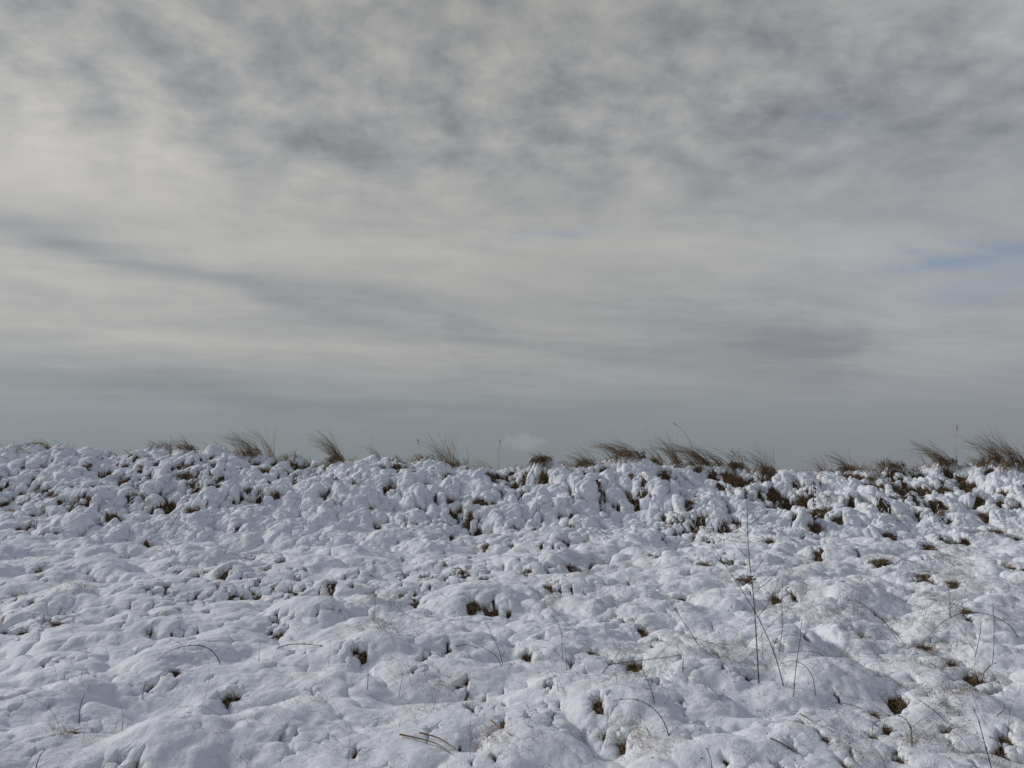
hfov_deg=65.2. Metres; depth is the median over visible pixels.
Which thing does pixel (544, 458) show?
grass tuft
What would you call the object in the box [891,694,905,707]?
grass clump
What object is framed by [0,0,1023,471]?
sky
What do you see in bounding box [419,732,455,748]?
straw leaf
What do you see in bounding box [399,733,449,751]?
straw leaf
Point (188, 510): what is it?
grass clump
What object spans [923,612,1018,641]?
stem
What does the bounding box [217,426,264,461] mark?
grass tuft
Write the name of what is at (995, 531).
grass clump
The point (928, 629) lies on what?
stem
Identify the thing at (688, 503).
grass clump
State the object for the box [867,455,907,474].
grass tuft
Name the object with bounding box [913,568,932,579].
grass clump
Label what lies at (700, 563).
grass clump
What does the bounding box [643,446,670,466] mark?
grass tuft
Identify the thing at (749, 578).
weed
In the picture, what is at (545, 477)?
grass clump
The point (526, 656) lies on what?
grass clump
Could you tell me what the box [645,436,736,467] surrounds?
grass tuft
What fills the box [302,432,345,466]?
grass tuft
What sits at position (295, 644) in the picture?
stem
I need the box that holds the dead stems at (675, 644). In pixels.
[1,502,1023,767]
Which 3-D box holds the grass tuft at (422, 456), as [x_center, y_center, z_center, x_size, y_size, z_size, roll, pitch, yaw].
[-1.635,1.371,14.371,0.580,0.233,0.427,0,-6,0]
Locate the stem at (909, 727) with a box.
[877,714,912,746]
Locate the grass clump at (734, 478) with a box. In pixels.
[726,474,742,486]
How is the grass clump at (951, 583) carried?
on the ground at (882, 507)
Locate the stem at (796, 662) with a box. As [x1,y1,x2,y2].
[793,622,801,696]
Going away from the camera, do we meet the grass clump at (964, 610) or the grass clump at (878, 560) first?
the grass clump at (964, 610)
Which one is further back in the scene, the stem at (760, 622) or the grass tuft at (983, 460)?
the grass tuft at (983, 460)
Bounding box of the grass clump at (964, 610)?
[956,606,972,613]
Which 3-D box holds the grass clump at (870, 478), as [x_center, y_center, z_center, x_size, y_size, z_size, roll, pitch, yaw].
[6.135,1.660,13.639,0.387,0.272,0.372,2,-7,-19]
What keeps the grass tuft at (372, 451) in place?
on the snow cover
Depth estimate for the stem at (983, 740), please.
3.57 m
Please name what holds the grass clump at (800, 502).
on the ground at (882, 507)
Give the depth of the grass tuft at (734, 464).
13.88 m
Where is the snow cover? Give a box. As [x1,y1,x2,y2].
[0,444,1023,767]
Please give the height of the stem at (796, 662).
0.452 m
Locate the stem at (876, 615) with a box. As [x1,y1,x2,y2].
[838,586,905,645]
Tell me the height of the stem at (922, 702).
0.138 m
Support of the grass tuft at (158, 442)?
on the ground at (882, 507)
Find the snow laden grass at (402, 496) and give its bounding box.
[0,454,1023,546]
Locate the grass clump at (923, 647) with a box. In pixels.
[910,641,935,652]
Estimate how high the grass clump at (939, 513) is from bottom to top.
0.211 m
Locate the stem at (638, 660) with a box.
[607,654,681,664]
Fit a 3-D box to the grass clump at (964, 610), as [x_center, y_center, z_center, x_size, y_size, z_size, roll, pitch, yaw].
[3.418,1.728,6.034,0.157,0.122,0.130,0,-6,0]
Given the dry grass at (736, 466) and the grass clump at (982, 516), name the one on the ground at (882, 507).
the grass clump at (982, 516)
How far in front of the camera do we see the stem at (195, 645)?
4.98 m
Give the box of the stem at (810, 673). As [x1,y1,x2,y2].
[781,661,815,694]
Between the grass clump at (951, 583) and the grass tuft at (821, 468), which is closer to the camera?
the grass clump at (951, 583)
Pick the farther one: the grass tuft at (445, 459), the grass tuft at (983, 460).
the grass tuft at (445, 459)
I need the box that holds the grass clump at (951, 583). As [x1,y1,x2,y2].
[942,577,960,586]
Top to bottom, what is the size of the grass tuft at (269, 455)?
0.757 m
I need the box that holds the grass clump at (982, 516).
[974,509,988,521]
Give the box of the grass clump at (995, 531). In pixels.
[984,525,1009,535]
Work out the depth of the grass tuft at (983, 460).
13.56 m
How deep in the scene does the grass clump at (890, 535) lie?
10.59 m
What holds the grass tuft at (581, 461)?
on the ground at (882, 507)
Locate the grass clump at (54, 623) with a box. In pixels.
[46,619,66,626]
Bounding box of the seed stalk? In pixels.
[812,481,816,527]
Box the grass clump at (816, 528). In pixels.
[808,520,823,530]
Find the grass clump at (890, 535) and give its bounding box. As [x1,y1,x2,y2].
[882,531,898,536]
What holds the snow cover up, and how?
on the ground at (882, 507)
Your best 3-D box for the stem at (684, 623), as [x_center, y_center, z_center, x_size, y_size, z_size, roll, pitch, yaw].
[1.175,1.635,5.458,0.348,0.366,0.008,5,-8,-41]
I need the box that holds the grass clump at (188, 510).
[184,507,196,513]
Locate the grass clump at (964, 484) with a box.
[953,479,972,489]
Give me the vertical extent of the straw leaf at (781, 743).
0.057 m
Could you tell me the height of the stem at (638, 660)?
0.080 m
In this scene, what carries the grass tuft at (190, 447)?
on the ground at (882, 507)
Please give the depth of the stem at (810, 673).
4.52 m
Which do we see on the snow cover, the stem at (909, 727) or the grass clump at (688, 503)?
the stem at (909, 727)
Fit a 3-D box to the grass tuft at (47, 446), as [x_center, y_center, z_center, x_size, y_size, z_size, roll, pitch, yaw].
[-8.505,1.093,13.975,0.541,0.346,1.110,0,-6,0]
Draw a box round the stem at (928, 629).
[902,604,957,660]
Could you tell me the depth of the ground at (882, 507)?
11.68 m
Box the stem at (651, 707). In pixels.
[613,698,668,735]
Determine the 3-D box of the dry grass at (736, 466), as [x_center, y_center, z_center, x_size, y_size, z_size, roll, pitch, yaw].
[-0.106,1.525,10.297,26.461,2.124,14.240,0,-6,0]
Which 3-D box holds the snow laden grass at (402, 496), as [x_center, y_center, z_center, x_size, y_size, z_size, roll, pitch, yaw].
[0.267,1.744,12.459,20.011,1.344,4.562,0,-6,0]
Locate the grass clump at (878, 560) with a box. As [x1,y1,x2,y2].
[867,555,892,567]
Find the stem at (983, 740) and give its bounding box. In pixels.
[973,707,991,767]
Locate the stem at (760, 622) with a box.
[714,549,783,685]
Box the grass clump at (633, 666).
[627,659,641,670]
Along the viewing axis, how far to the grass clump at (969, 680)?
4.96 m
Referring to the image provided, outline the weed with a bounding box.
[718,500,788,683]
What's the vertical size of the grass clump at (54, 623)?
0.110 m
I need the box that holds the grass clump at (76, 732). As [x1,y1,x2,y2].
[69,728,83,733]
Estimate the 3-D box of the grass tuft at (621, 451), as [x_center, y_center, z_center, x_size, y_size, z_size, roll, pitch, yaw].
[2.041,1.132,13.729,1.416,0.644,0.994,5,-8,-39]
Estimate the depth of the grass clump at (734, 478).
13.26 m
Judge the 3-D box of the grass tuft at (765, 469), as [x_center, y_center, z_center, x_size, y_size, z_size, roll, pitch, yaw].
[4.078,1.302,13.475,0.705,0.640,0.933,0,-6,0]
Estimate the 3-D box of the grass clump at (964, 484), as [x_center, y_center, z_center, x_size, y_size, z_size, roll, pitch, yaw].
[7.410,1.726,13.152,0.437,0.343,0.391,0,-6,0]
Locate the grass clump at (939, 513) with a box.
[935,508,950,516]
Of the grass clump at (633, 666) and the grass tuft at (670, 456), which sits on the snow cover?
the grass tuft at (670, 456)
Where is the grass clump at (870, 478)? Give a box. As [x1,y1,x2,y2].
[856,474,877,481]
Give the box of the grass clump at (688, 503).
[684,498,697,506]
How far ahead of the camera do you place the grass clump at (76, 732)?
3.98 m
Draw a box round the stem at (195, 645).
[159,644,220,663]
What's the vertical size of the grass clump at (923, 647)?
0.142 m
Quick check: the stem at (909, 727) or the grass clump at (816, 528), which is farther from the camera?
the grass clump at (816, 528)
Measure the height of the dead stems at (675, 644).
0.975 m
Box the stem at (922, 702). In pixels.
[886,679,950,728]
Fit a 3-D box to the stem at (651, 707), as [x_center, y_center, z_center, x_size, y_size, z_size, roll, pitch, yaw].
[0.655,1.671,3.997,0.050,0.158,0.458,4,-7,-32]
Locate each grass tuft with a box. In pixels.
[13,439,49,454]
[144,438,171,446]
[167,435,206,452]
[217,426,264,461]
[241,421,276,459]
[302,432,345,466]
[358,443,380,459]
[413,454,433,462]
[414,432,460,467]
[525,451,554,469]
[564,448,595,467]
[586,434,645,462]
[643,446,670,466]
[645,432,682,467]
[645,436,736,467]
[726,448,746,470]
[735,443,779,478]
[798,457,832,474]
[824,451,857,471]
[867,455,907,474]
[902,440,959,470]
[956,425,1023,472]
[967,453,999,467]
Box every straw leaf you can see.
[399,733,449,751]
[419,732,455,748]
[770,737,794,750]
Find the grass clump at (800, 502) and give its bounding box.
[791,494,809,507]
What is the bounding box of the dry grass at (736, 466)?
[0,436,1023,767]
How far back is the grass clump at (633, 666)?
5.18 m
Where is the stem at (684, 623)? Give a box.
[668,599,697,643]
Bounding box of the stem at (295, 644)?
[276,643,320,648]
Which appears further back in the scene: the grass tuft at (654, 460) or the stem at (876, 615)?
the grass tuft at (654, 460)
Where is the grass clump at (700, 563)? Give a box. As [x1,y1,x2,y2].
[694,556,711,565]
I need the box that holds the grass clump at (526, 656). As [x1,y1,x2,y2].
[519,651,531,659]
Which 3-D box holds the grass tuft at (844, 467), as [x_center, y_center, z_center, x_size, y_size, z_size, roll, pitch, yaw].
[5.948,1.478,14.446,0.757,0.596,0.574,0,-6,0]
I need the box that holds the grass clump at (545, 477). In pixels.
[535,473,548,482]
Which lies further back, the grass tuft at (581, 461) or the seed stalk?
the grass tuft at (581, 461)
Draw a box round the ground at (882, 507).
[0,455,1023,767]
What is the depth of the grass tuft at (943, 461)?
13.90 m
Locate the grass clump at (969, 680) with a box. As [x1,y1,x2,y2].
[963,672,980,683]
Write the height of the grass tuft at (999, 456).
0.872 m

